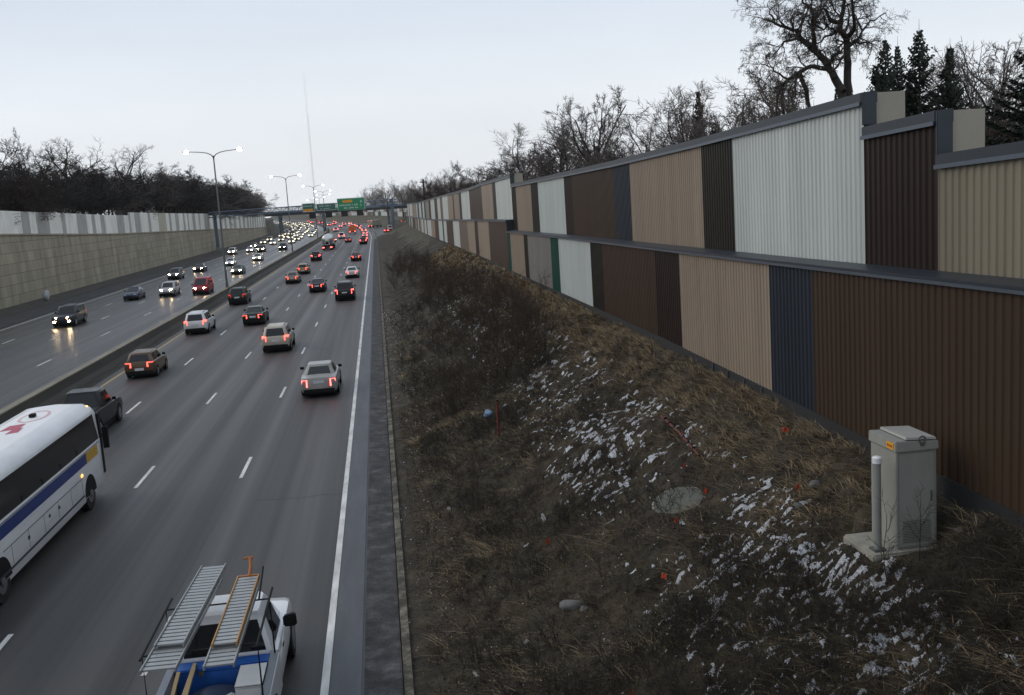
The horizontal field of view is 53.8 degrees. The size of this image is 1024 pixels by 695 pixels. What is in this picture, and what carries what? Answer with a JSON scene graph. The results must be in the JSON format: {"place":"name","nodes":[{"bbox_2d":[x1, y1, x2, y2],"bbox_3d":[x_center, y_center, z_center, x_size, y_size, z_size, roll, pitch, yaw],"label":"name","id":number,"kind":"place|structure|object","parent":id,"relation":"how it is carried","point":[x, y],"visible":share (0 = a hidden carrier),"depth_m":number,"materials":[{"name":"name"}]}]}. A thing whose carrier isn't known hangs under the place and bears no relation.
{"place":"outdoors","nodes":[
{"label":"outdoors","id":0,"kind":"place"},
{"bbox_2d":[51,302,87,326],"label":"suv car","id":1,"kind":"object","parent":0,"point":[74,314],"visible":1,"depth_m":95.85,"materials":[{"name":"paint"}]},
{"bbox_2d":[0,237,266,317],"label":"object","id":2,"kind":"structure","parent":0,"point":[7,311],"depth_m":155.20,"materials":[{"name":"grey concrete"}]},
{"bbox_2d":[123,286,145,299],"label":"sedan car","id":3,"kind":"object","parent":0,"point":[136,292],"visible":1,"depth_m":123.11,"materials":[{"name":"paint"}]},
{"bbox_2d":[0,236,278,327],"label":"shoulder","id":4,"kind":"object","parent":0,"point":[9,320],"visible":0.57,"depth_m":137.47},
{"bbox_2d":[0,220,323,408],"bbox_3d":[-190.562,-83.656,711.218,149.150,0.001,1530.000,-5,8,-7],"label":"road","id":5,"kind":"structure","parent":0,"point":[27,350],"depth_m":93.16,"materials":[{"name":"grey asphalt"}]},
{"bbox_2d":[54,220,329,404],"bbox_3d":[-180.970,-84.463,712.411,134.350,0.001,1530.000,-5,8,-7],"label":"median strip","id":6,"kind":"object","parent":5,"relation":"on","point":[117,368],"visible":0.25,"depth_m":79.81,"materials":[{"name":"grey concrete"}]},
{"bbox_2d":[0,221,327,424],"bbox_3d":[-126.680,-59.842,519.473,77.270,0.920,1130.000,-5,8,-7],"label":"median barrier","id":7,"kind":"object","parent":6,"relation":"on","point":[54,391],"visible":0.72,"depth_m":67.55,"materials":[{"name":"concrete"}]},
{"bbox_2d":[182,147,242,287],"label":"street lamp","id":8,"kind":"object","parent":7,"relation":"on","point":[223,251],"visible":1,"depth_m":119.29,"materials":[{"name":"grey metal"}]},
{"bbox_2d":[159,280,180,296],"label":"suv car","id":9,"kind":"object","parent":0,"point":[170,288],"visible":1,"depth_m":124.63,"materials":[{"name":"paint"}]},
{"bbox_2d":[0,219,373,694],"bbox_3d":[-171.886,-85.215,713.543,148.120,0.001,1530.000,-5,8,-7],"label":"road","id":10,"kind":"structure","parent":0,"point":[87,622],"depth_m":33.35,"materials":[{"name":"grey asphalt"}]},
{"bbox_2d":[0,404,109,603],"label":"coach bus","id":11,"kind":"object","parent":10,"relation":"on","point":[52,468],"visible":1,"depth_m":29.78,"materials":[{"name":"white metal"}]},
{"bbox_2d":[64,387,122,433],"bbox_3d":[-19.469,2.879,46.221,2.260,1.854,5.710,-5,8,-7],"label":"pickup truck","id":12,"kind":"object","parent":10,"relation":"on","point":[104,404],"visible":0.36,"depth_m":45.82,"materials":[{"name":"paint"}]},
{"bbox_2d":[124,348,167,377],"bbox_3d":[-22.641,0.838,62.610,2.080,1.495,4.330,-5,8,-7],"label":"hatchback car","id":13,"kind":"object","parent":10,"relation":"on","point":[148,361],"visible":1,"depth_m":60.75,"materials":[{"name":"paint"}]},
{"bbox_2d":[0,271,352,694],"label":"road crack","id":14,"kind":"object","parent":10,"relation":"on","point":[141,478],"visible":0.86,"depth_m":33.27,"materials":[{"name":"black asphalt"}]},
{"bbox_2d":[184,309,215,333],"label":"suv car","id":15,"kind":"object","parent":10,"relation":"on","point":[198,321],"visible":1,"depth_m":81.64,"materials":[{"name":"paint"}]},
{"bbox_2d":[138,566,296,694],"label":"work pickup","id":16,"kind":"object","parent":10,"relation":"on","point":[272,623],"visible":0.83,"depth_m":18.98,"materials":[{"name":"white metal"}]},
{"bbox_2d":[139,563,225,674],"bbox_3d":[-5.772,4.733,18.058,0.566,0.150,4.500,-4,8,-5],"label":"extension ladder","id":17,"kind":"object","parent":16,"relation":"on","point":[171,645],"visible":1,"depth_m":17.53,"materials":[{"name":"metal"}]},
{"bbox_2d":[191,684,235,694],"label":"tarpaulin","id":18,"kind":"object","parent":16,"relation":"on","point":[220,689],"visible":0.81,"depth_m":18.01,"materials":[{"name":"blue plastic"}]},
{"bbox_2d":[175,653,269,694],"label":"tool chest","id":19,"kind":"object","parent":16,"relation":"on","point":[225,674],"visible":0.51,"depth_m":18.51,"materials":[{"name":"blue metal"}]},
{"bbox_2d":[203,574,259,670],"bbox_3d":[-4.854,4.726,17.700,0.486,0.150,3.750,-5,8,-7],"label":"extension ladder","id":20,"kind":"object","parent":16,"relation":"on","point":[226,643],"visible":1,"depth_m":17.29,"materials":[{"name":"metal"}]},
{"bbox_2d":[234,662,267,694],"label":"storage bin","id":21,"kind":"object","parent":16,"relation":"on","point":[247,681],"visible":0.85,"depth_m":17.79,"materials":[{"name":"white plastic"}]},
{"bbox_2d":[242,305,268,324],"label":"sedan car","id":22,"kind":"object","parent":10,"relation":"on","point":[256,314],"visible":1,"depth_m":85.99,"materials":[{"name":"paint"}]},
{"bbox_2d":[262,322,294,351],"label":"suv car","id":23,"kind":"object","parent":10,"relation":"on","point":[278,336],"visible":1,"depth_m":68.13,"materials":[{"name":"paint"}]},
{"bbox_2d":[309,278,326,291],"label":"sedan car","id":24,"kind":"object","parent":10,"relation":"on","point":[317,284],"visible":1,"depth_m":115.95,"materials":[{"name":"paint"}]},
{"bbox_2d":[300,360,341,395],"bbox_3d":[-10.022,1.452,53.039,2.180,1.465,5.060,-5,8,-7],"label":"sedan car","id":25,"kind":"object","parent":10,"relation":"on","point":[321,377],"visible":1,"depth_m":50.94,"materials":[{"name":"paint"}]},
{"bbox_2d":[320,230,370,694],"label":"edge line","id":26,"kind":"object","parent":10,"relation":"on","point":[324,690],"visible":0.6,"depth_m":27.68,"materials":[{"name":"white paint"}]},
{"bbox_2d":[191,276,213,294],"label":"van","id":27,"kind":"object","parent":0,"point":[202,284],"visible":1,"depth_m":124.38,"materials":[{"name":"paint"}]},
{"bbox_2d":[228,286,250,304],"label":"suv car","id":28,"kind":"object","parent":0,"point":[237,295],"visible":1,"depth_m":106.25,"materials":[{"name":"paint"}]},
{"bbox_2d":[334,280,355,300],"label":"suv car","id":29,"kind":"object","parent":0,"point":[344,290],"visible":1,"depth_m":102.88,"materials":[{"name":"paint"}]},
{"bbox_2d":[330,230,373,694],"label":"shoulder","id":30,"kind":"object","parent":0,"point":[348,667],"visible":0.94,"depth_m":27.62},
{"bbox_2d":[0,214,741,694],"bbox_3d":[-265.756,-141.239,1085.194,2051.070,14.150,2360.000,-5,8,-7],"label":"ground","id":31,"kind":"structure","parent":0,"point":[406,230],"depth_m":497.58,"materials":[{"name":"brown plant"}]},
{"bbox_2d":[0,147,50,209],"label":"bare tree","id":32,"kind":"object","parent":31,"relation":"on","point":[21,171],"visible":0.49,"depth_m":142.75,"materials":[{"name":"brown plant"}]},
{"bbox_2d":[0,172,57,220],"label":"bare tree","id":33,"kind":"object","parent":31,"relation":"on","point":[17,200],"visible":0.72,"depth_m":138.27,"materials":[{"name":"brown plant"}]},
{"bbox_2d":[5,128,58,211],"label":"bare tree","id":34,"kind":"object","parent":31,"relation":"on","point":[34,173],"visible":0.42,"depth_m":150.66,"materials":[{"name":"brown plant"}]},
{"bbox_2d":[4,169,63,211],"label":"bare tree","id":35,"kind":"object","parent":31,"relation":"on","point":[52,194],"visible":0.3,"depth_m":147.72,"materials":[{"name":"brown plant"}]},
{"bbox_2d":[0,138,70,210],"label":"bare tree","id":36,"kind":"object","parent":31,"relation":"on","point":[11,165],"visible":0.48,"depth_m":142.56,"materials":[{"name":"brown plant"}]},
{"bbox_2d":[1,147,89,213],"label":"bare tree","id":37,"kind":"object","parent":31,"relation":"on","point":[66,184],"visible":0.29,"depth_m":160.43,"materials":[{"name":"brown plant"}]},
{"bbox_2d":[26,136,113,198],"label":"bare tree","id":38,"kind":"object","parent":31,"relation":"on","point":[66,154],"visible":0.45,"depth_m":180.57,"materials":[{"name":"brown plant"}]},
{"bbox_2d":[50,165,102,214],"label":"bare tree","id":39,"kind":"object","parent":31,"relation":"on","point":[75,205],"visible":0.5,"depth_m":168.13,"materials":[{"name":"brown plant"}]},
{"bbox_2d":[27,154,150,214],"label":"bare tree","id":40,"kind":"object","parent":31,"relation":"on","point":[136,194],"visible":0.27,"depth_m":185.86,"materials":[{"name":"brown plant"}]},
{"bbox_2d":[54,160,136,214],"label":"bare tree","id":41,"kind":"object","parent":31,"relation":"on","point":[96,181],"visible":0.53,"depth_m":177.06,"materials":[{"name":"brown plant"}]},
{"bbox_2d":[73,166,156,214],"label":"bare tree","id":42,"kind":"object","parent":31,"relation":"on","point":[125,210],"visible":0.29,"depth_m":204.21,"materials":[{"name":"brown plant"}]},
{"bbox_2d":[0,227,267,308],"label":"retaining wall","id":43,"kind":"structure","parent":31,"relation":"on","point":[34,267],"depth_m":157.01,"materials":[{"name":"concrete"}]},
{"bbox_2d":[0,211,265,233],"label":"panel fence","id":44,"kind":"object","parent":43,"relation":"on","point":[71,223],"visible":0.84,"depth_m":176.10,"materials":[{"name":"grey metal"}]},
{"bbox_2d":[18,197,94,217],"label":"hanging bush","id":45,"kind":"object","parent":44,"relation":"hanging from","point":[49,206],"visible":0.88,"depth_m":140.69,"materials":[{"name":"brown plant"}]},
{"bbox_2d":[86,165,182,213],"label":"bare tree","id":46,"kind":"object","parent":31,"relation":"on","point":[161,199],"visible":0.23,"depth_m":218.11,"materials":[{"name":"brown plant"}]},
{"bbox_2d":[107,144,168,202],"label":"bare tree","id":47,"kind":"object","parent":31,"relation":"on","point":[132,163],"visible":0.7,"depth_m":207.24,"materials":[{"name":"brown plant"}]},
{"bbox_2d":[114,169,168,216],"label":"bare tree","id":48,"kind":"object","parent":31,"relation":"on","point":[142,190],"visible":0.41,"depth_m":208.60,"materials":[{"name":"brown plant"}]},
{"bbox_2d":[135,162,185,212],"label":"bare tree","id":49,"kind":"object","parent":31,"relation":"on","point":[167,187],"visible":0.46,"depth_m":232.28,"materials":[{"name":"brown plant"}]},
{"bbox_2d":[124,166,216,212],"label":"bare tree","id":50,"kind":"object","parent":31,"relation":"on","point":[200,194],"visible":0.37,"depth_m":252.27,"materials":[{"name":"brown plant"}]},
{"bbox_2d":[151,174,207,213],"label":"bare tree","id":51,"kind":"object","parent":31,"relation":"on","point":[192,187],"visible":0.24,"depth_m":259.51,"materials":[{"name":"brown plant"}]},
{"bbox_2d":[165,165,234,213],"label":"bare tree","id":52,"kind":"object","parent":31,"relation":"on","point":[200,183],"visible":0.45,"depth_m":266.71,"materials":[{"name":"brown plant"}]},
{"bbox_2d":[208,198,396,250],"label":"sign gantry","id":53,"kind":"object","parent":31,"relation":"on","point":[218,246],"visible":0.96,"depth_m":278.48,"materials":[{"name":"grey metal"}]},
{"bbox_2d":[337,197,364,210],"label":"road sign","id":54,"kind":"object","parent":53,"relation":"attached to","point":[346,204],"visible":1,"depth_m":280.76,"materials":[{"name":"green metal"}]},
{"bbox_2d":[263,200,413,232],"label":"overpass","id":55,"kind":"object","parent":31,"relation":"on","point":[367,208],"visible":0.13,"depth_m":460.65,"materials":[{"name":"grey concrete"}]},
{"bbox_2d":[306,208,407,216],"bbox_3d":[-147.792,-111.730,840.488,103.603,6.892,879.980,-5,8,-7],"label":"noise wall","id":56,"kind":"structure","parent":55,"relation":"on","point":[397,212],"depth_m":644.65,"materials":[{"name":"black"}]},
{"bbox_2d":[364,239,403,694],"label":"gutter","id":57,"kind":"object","parent":31,"relation":"on","point":[382,645],"visible":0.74,"depth_m":27.45,"materials":[{"name":"grey concrete"}]},
{"bbox_2d":[373,231,414,694],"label":"kerb","id":58,"kind":"structure","parent":31,"relation":"on","point":[408,679],"depth_m":27.07,"materials":[{"name":"grey concrete"}]},
{"bbox_2d":[357,169,530,214],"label":"woods","id":59,"kind":"object","parent":31,"relation":"on","point":[374,196],"visible":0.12,"depth_m":697.55,"materials":[{"name":"brown plant"}]},
{"bbox_2d":[406,173,522,271],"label":"noise wall","id":60,"kind":"structure","parent":31,"relation":"on","point":[475,219],"depth_m":95.10,"materials":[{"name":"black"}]},
{"bbox_2d":[447,161,496,193],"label":"bare tree","id":61,"kind":"object","parent":31,"relation":"on","point":[467,185],"visible":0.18,"depth_m":177.69,"materials":[{"name":"brown plant"}]},
{"bbox_2d":[450,141,569,190],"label":"bare tree","id":62,"kind":"object","parent":31,"relation":"on","point":[497,172],"visible":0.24,"depth_m":131.71,"materials":[{"name":"brown plant"}]},
{"bbox_2d":[488,123,540,178],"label":"bare tree","id":63,"kind":"object","parent":31,"relation":"on","point":[516,160],"visible":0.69,"depth_m":127.37,"materials":[{"name":"brown plant"}]},
{"bbox_2d":[479,129,610,180],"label":"bare tree","id":64,"kind":"object","parent":31,"relation":"on","point":[534,151],"visible":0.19,"depth_m":119.70,"materials":[{"name":"brown plant"}]},
{"bbox_2d":[529,116,592,177],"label":"bare tree","id":65,"kind":"object","parent":31,"relation":"on","point":[565,127],"visible":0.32,"depth_m":121.47,"materials":[{"name":"brown plant"}]},
{"bbox_2d":[520,110,612,178],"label":"bare tree","id":66,"kind":"object","parent":31,"relation":"on","point":[554,161],"visible":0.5,"depth_m":117.47,"materials":[{"name":"brown plant"}]},
{"bbox_2d":[552,132,631,172],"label":"bare tree","id":67,"kind":"object","parent":31,"relation":"on","point":[576,158],"visible":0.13,"depth_m":115.51,"materials":[{"name":"brown plant"}]},
{"bbox_2d":[542,84,649,165],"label":"bare tree","id":68,"kind":"object","parent":31,"relation":"on","point":[601,128],"visible":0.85,"depth_m":108.99,"materials":[{"name":"brown plant"}]},
{"bbox_2d":[555,132,637,173],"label":"bare tree","id":69,"kind":"object","parent":31,"relation":"on","point":[608,154],"visible":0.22,"depth_m":105.99,"materials":[{"name":"brown plant"}]},
{"bbox_2d":[584,125,642,164],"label":"bare tree","id":70,"kind":"object","parent":31,"relation":"on","point":[601,133],"visible":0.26,"depth_m":104.58,"materials":[{"name":"brown plant"}]},
{"bbox_2d":[589,109,661,162],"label":"bare tree","id":71,"kind":"object","parent":31,"relation":"on","point":[629,129],"visible":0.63,"depth_m":100.58,"materials":[{"name":"brown plant"}]},
{"bbox_2d":[634,85,703,151],"bbox_3d":[10.704,-10.532,62.094,7.834,10.564,7.369,-5,9,-11],"label":"bare tree","id":72,"kind":"object","parent":31,"relation":"on","point":[671,136],"visible":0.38,"depth_m":59.92,"materials":[{"name":"brown plant"}]},
{"bbox_2d":[638,98,721,153],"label":"bare tree","id":73,"kind":"object","parent":31,"relation":"on","point":[673,113],"visible":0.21,"depth_m":85.82,"materials":[{"name":"brown plant"}]},
{"bbox_2d":[662,79,722,142],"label":"bare tree","id":74,"kind":"object","parent":31,"relation":"on","point":[702,99],"visible":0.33,"depth_m":84.67,"materials":[{"name":"brown plant"}]},
{"bbox_2d":[693,90,763,138],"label":"bare tree","id":75,"kind":"object","parent":31,"relation":"on","point":[741,116],"visible":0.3,"depth_m":69.22,"materials":[{"name":"brown plant"}]},
{"bbox_2d":[696,109,769,137],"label":"bare tree","id":76,"kind":"object","parent":31,"relation":"on","point":[716,128],"visible":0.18,"depth_m":66.73,"materials":[{"name":"brown plant"}]},
{"bbox_2d":[705,65,814,131],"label":"bare tree","id":77,"kind":"object","parent":31,"relation":"on","point":[737,94],"visible":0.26,"depth_m":70.12,"materials":[{"name":"brown plant"}]},
{"bbox_2d":[506,90,1023,527],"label":"noise wall","id":78,"kind":"structure","parent":31,"relation":"on","point":[851,267],"depth_m":20.70,"materials":[{"name":"multicoloured"}]},
{"bbox_2d":[740,66,813,122],"bbox_3d":[17.399,-11.653,63.873,5.552,11.730,11.300,-2,9,9],"label":"bare tree","id":79,"kind":"object","parent":31,"relation":"on","point":[794,107],"visible":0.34,"depth_m":62.48,"materials":[{"name":"brown plant"}]},
{"bbox_2d":[731,0,909,115],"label":"oak tree","id":80,"kind":"object","parent":31,"relation":"on","point":[844,89],"visible":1,"depth_m":51.21,"materials":[{"name":"brown plant"}]},
{"bbox_2d":[866,64,880,91],"bbox_3d":[19.795,-9.956,54.266,7.203,11.190,5.648,-3,8,2],"label":"spruce tree","id":81,"kind":"object","parent":31,"relation":"on","point":[875,83],"visible":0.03,"depth_m":53.48,"materials":[{"name":"green plant"}]},
{"bbox_2d":[866,40,902,91],"bbox_3d":[23.811,-13.250,64.351,6.676,13.715,6.820,-5,8,-7],"label":"spruce tree","id":82,"kind":"object","parent":31,"relation":"on","point":[893,77],"visible":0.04,"depth_m":63.67,"materials":[{"name":"green plant"}]},
{"bbox_2d":[890,36,906,103],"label":"spruce tree","id":83,"kind":"object","parent":31,"relation":"on","point":[897,59],"visible":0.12,"depth_m":67.95,"materials":[{"name":"green plant"}]},
{"bbox_2d":[894,30,947,116],"bbox_3d":[23.772,-12.195,58.624,7.112,13.293,7.737,-7,9,-24],"label":"spruce tree","id":84,"kind":"object","parent":31,"relation":"on","point":[913,100],"visible":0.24,"depth_m":57.83,"materials":[{"name":"green plant"}]},
{"bbox_2d":[920,47,989,144],"bbox_3d":[23.727,-10.597,54.540,6.032,11.950,7.693,-2,9,9],"label":"spruce tree","id":85,"kind":"object","parent":31,"relation":"on","point":[950,96],"visible":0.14,"depth_m":53.99,"materials":[{"name":"green plant"}]},
{"bbox_2d":[907,40,1023,137],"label":"bare tree","id":86,"kind":"object","parent":31,"relation":"on","point":[968,79],"visible":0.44,"depth_m":57.75,"materials":[{"name":"brown plant"}]},
{"bbox_2d":[914,33,1023,135],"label":"bare tree","id":87,"kind":"object","parent":31,"relation":"on","point":[973,53],"visible":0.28,"depth_m":61.32,"materials":[{"name":"brown plant"}]},
{"bbox_2d":[970,71,1023,138],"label":"bare tree","id":88,"kind":"object","parent":31,"relation":"on","point":[1008,91],"visible":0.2,"depth_m":55.27,"materials":[{"name":"brown plant"}]},
{"bbox_2d":[972,105,1023,146],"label":"bare bush","id":89,"kind":"object","parent":31,"relation":"on","point":[993,133],"visible":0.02,"depth_m":49.24,"materials":[{"name":"brown plant"}]},
{"bbox_2d":[982,52,1023,145],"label":"spruce tree","id":90,"kind":"object","parent":31,"relation":"on","point":[1019,114],"visible":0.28,"depth_m":43.29,"materials":[{"name":"green plant"}]},
{"bbox_2d":[377,221,458,292],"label":"embankment","id":91,"kind":"structure","parent":0,"point":[389,245],"depth_m":163.42,"materials":[{"name":"soil"}]},
{"bbox_2d":[419,244,582,362],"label":"grass","id":92,"kind":"structure","parent":91,"relation":"on","point":[461,253],"depth_m":84.97,"materials":[{"name":"brown plant"}]},
{"bbox_2d":[0,0,1023,217],"label":"sky","id":93,"kind":"structure","parent":0,"point":[400,91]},
{"bbox_2d":[382,253,643,477],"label":"embankment","id":94,"kind":"structure","parent":0,"point":[391,299],"depth_m":46.36,"materials":[{"name":"soil"}]},
{"bbox_2d":[383,242,575,419],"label":"thicket","id":95,"kind":"object","parent":94,"relation":"on","point":[522,315],"visible":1,"depth_m":50.67,"materials":[{"name":"brown plant"}]},
{"bbox_2d":[390,276,833,694],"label":"undergrowth","id":96,"kind":"object","parent":94,"relation":"on","point":[508,414],"visible":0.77,"depth_m":22.98,"materials":[{"name":"brown plant"}]},
{"bbox_2d":[397,336,818,654],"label":"embankment","id":97,"kind":"structure","parent":0,"point":[415,602],"depth_m":25.96,"materials":[{"name":"soil"}]},
{"bbox_2d":[652,487,703,513],"bbox_3d":[3.721,3.511,22.289,1.200,0.355,1.680,-21,10,-4],"label":"manhole cover","id":98,"kind":"object","parent":97,"relation":"on","point":[684,501],"visible":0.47,"depth_m":22.21,"materials":[{"name":"concrete"}]},
{"bbox_2d":[391,271,1023,694],"bbox_3d":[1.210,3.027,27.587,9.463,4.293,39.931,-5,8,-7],"label":"grass","id":99,"kind":"structure","parent":97,"relation":"on","point":[680,589],"depth_m":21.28,"materials":[{"name":"brown plant"}]},
{"bbox_2d":[412,425,1023,694],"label":"embankment","id":100,"kind":"structure","parent":0,"point":[863,512],"depth_m":17.72,"materials":[{"name":"soil"}]},
{"bbox_2d":[532,506,1023,694],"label":"weeds","id":101,"kind":"object","parent":100,"relation":"on","point":[707,634],"visible":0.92,"depth_m":14.63,"materials":[{"name":"brown plant"}]},
{"bbox_2d":[843,532,932,561],"bbox_3d":[6.265,3.430,16.629,1.200,0.515,1.090,-5,8,-7],"label":"concrete pad","id":102,"kind":"object","parent":100,"relation":"on","point":[857,541],"visible":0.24,"depth_m":16.43,"materials":[{"name":"grey concrete"}]},
{"bbox_2d":[869,455,886,552],"bbox_3d":[5.830,2.489,16.117,0.200,1.550,0.200,-5,8,-7],"label":"vent pipe","id":103,"kind":"object","parent":102,"relation":"on","point":[877,513],"visible":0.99,"depth_m":16.08,"materials":[{"name":"plastic"}]},
{"bbox_2d":[869,426,938,549],"bbox_3d":[6.381,2.245,16.476,0.741,1.845,0.916,-5,8,-7],"label":"utility cabinet","id":104,"kind":"object","parent":102,"relation":"on","point":[907,454],"visible":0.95,"depth_m":16.11,"materials":[{"name":"metal"}]},
{"bbox_2d":[891,576,940,656],"bbox_3d":[5.501,3.668,13.851,0.428,1.270,0.676,-10,10,-35],"label":"sapling","id":105,"kind":"object","parent":100,"relation":"on","point":[916,578],"visible":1,"depth_m":13.74,"materials":[{"name":"brown plant"}]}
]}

